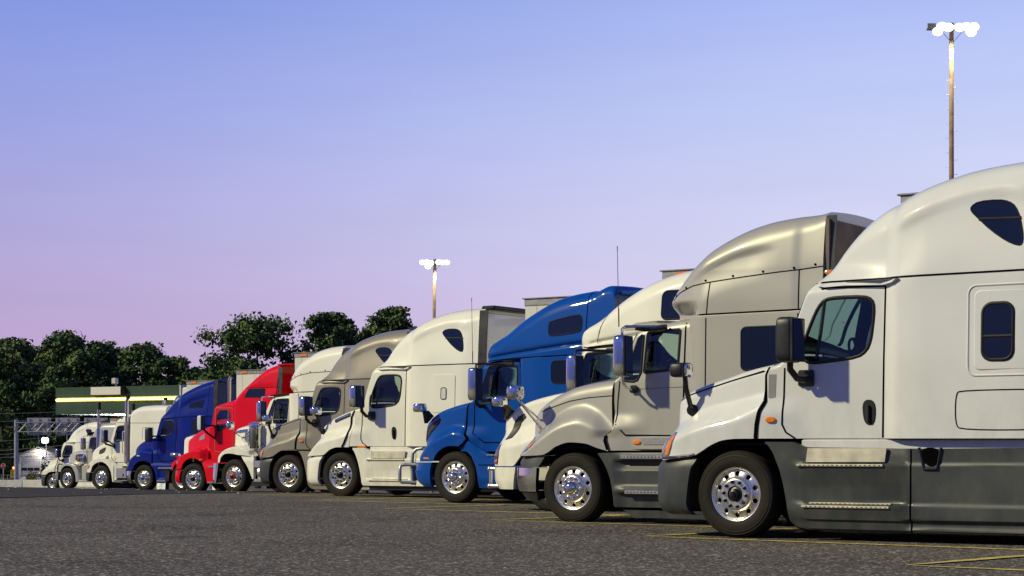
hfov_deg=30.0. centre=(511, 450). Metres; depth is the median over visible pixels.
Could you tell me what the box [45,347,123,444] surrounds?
tree
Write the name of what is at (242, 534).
parking lot ground
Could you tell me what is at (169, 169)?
sky
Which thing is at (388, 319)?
tree
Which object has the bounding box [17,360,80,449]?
tree
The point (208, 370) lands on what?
tree
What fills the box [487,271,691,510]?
semi truck
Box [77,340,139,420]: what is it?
tree
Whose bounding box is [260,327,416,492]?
semi truck
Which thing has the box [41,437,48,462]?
street lamp
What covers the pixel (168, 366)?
tree
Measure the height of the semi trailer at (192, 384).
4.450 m
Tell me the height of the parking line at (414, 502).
0.008 m
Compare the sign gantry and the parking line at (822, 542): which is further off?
the sign gantry
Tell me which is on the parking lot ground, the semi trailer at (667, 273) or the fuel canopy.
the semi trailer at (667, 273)
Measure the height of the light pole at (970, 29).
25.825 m
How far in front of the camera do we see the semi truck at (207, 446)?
63.51 m
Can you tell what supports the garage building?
on the parking lot ground
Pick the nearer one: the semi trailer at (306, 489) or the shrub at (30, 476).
the semi trailer at (306, 489)
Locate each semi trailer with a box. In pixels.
[109,418,329,491]
[182,380,493,494]
[235,369,267,396]
[294,352,368,493]
[522,296,569,319]
[660,268,694,278]
[897,192,918,202]
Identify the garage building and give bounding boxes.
[11,447,68,479]
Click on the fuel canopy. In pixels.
(81, 400)
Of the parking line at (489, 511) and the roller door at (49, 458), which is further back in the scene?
the roller door at (49, 458)
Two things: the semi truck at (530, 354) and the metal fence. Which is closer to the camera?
the semi truck at (530, 354)
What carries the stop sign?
on the parking lot ground
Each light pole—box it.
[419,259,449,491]
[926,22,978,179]
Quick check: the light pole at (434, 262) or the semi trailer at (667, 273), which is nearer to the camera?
the semi trailer at (667, 273)
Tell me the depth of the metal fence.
199.98 m
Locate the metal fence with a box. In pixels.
[0,475,40,479]
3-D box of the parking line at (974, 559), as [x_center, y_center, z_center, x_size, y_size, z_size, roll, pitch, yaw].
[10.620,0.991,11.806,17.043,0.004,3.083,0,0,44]
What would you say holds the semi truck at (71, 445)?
on the driveway asphalt
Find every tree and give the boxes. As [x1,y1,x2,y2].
[0,336,43,451]
[0,346,35,479]
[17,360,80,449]
[19,346,58,451]
[26,329,108,426]
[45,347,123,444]
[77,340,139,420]
[113,341,167,385]
[143,355,190,385]
[173,366,205,384]
[190,311,324,487]
[198,366,225,379]
[302,311,362,351]
[356,305,416,341]
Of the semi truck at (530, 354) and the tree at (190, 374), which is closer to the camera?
the semi truck at (530, 354)
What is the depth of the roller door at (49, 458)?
299.94 m
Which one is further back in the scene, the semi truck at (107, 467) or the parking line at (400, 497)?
the semi truck at (107, 467)
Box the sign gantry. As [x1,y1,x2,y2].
[6,418,107,479]
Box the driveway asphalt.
[0,487,496,497]
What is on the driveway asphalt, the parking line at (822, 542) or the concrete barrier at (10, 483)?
the concrete barrier at (10, 483)
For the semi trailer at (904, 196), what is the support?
on the parking lot ground
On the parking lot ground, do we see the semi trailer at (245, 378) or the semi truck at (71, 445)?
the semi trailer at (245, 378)
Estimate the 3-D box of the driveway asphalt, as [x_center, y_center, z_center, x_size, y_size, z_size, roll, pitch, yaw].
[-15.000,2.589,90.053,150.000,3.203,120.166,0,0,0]
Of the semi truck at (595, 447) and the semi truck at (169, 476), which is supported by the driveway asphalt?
the semi truck at (169, 476)
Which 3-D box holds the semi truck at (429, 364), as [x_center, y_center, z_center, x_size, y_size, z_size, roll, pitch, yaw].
[-0.829,-1.035,41.811,8.510,4.150,2.917,0,0,33]
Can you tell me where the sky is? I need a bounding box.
[0,0,1023,383]
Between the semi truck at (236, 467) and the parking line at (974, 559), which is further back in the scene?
the semi truck at (236, 467)
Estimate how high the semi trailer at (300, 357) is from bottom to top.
4.620 m
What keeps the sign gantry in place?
on the parking lot ground
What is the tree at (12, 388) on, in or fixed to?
on the parking lot ground
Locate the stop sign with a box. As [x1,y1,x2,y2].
[1,463,5,479]
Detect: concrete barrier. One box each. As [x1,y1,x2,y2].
[0,480,22,486]
[22,480,47,487]
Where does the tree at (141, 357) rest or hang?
on the parking lot ground
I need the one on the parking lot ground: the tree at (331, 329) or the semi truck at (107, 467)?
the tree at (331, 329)
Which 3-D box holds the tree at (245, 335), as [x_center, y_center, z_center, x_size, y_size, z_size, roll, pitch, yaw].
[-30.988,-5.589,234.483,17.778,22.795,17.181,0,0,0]
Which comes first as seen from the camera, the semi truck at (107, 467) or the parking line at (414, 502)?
the parking line at (414, 502)
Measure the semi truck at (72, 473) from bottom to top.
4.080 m
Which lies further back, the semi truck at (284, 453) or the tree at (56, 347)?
the tree at (56, 347)
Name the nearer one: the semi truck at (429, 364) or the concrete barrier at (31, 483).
the semi truck at (429, 364)
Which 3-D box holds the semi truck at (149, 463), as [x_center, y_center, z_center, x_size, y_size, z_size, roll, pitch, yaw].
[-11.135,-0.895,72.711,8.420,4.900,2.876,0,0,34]
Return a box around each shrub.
[25,471,37,479]
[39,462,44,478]
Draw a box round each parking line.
[255,494,505,499]
[322,498,535,505]
[408,505,785,519]
[492,515,1023,535]
[650,529,1023,549]
[906,555,1023,569]
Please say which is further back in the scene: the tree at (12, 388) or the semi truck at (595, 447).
the tree at (12, 388)
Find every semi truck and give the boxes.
[41,421,132,488]
[53,403,134,487]
[86,395,180,488]
[127,374,236,489]
[165,419,229,490]
[175,363,307,490]
[213,345,354,491]
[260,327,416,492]
[307,305,524,496]
[398,286,642,502]
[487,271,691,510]
[507,212,873,521]
[658,162,1023,537]
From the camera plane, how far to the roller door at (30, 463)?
299.94 m
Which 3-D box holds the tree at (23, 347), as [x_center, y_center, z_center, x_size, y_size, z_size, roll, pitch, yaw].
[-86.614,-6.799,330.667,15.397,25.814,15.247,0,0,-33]
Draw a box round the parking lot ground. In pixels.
[0,483,1023,575]
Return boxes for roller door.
[21,456,39,477]
[42,456,55,467]
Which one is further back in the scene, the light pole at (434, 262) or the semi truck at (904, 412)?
the light pole at (434, 262)
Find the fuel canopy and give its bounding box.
[56,378,215,489]
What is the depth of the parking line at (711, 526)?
25.87 m
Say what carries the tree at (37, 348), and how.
on the parking lot ground
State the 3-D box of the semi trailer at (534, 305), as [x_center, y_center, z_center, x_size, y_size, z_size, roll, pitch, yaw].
[7.429,-1.065,36.551,15.570,4.210,2.660,0,0,33]

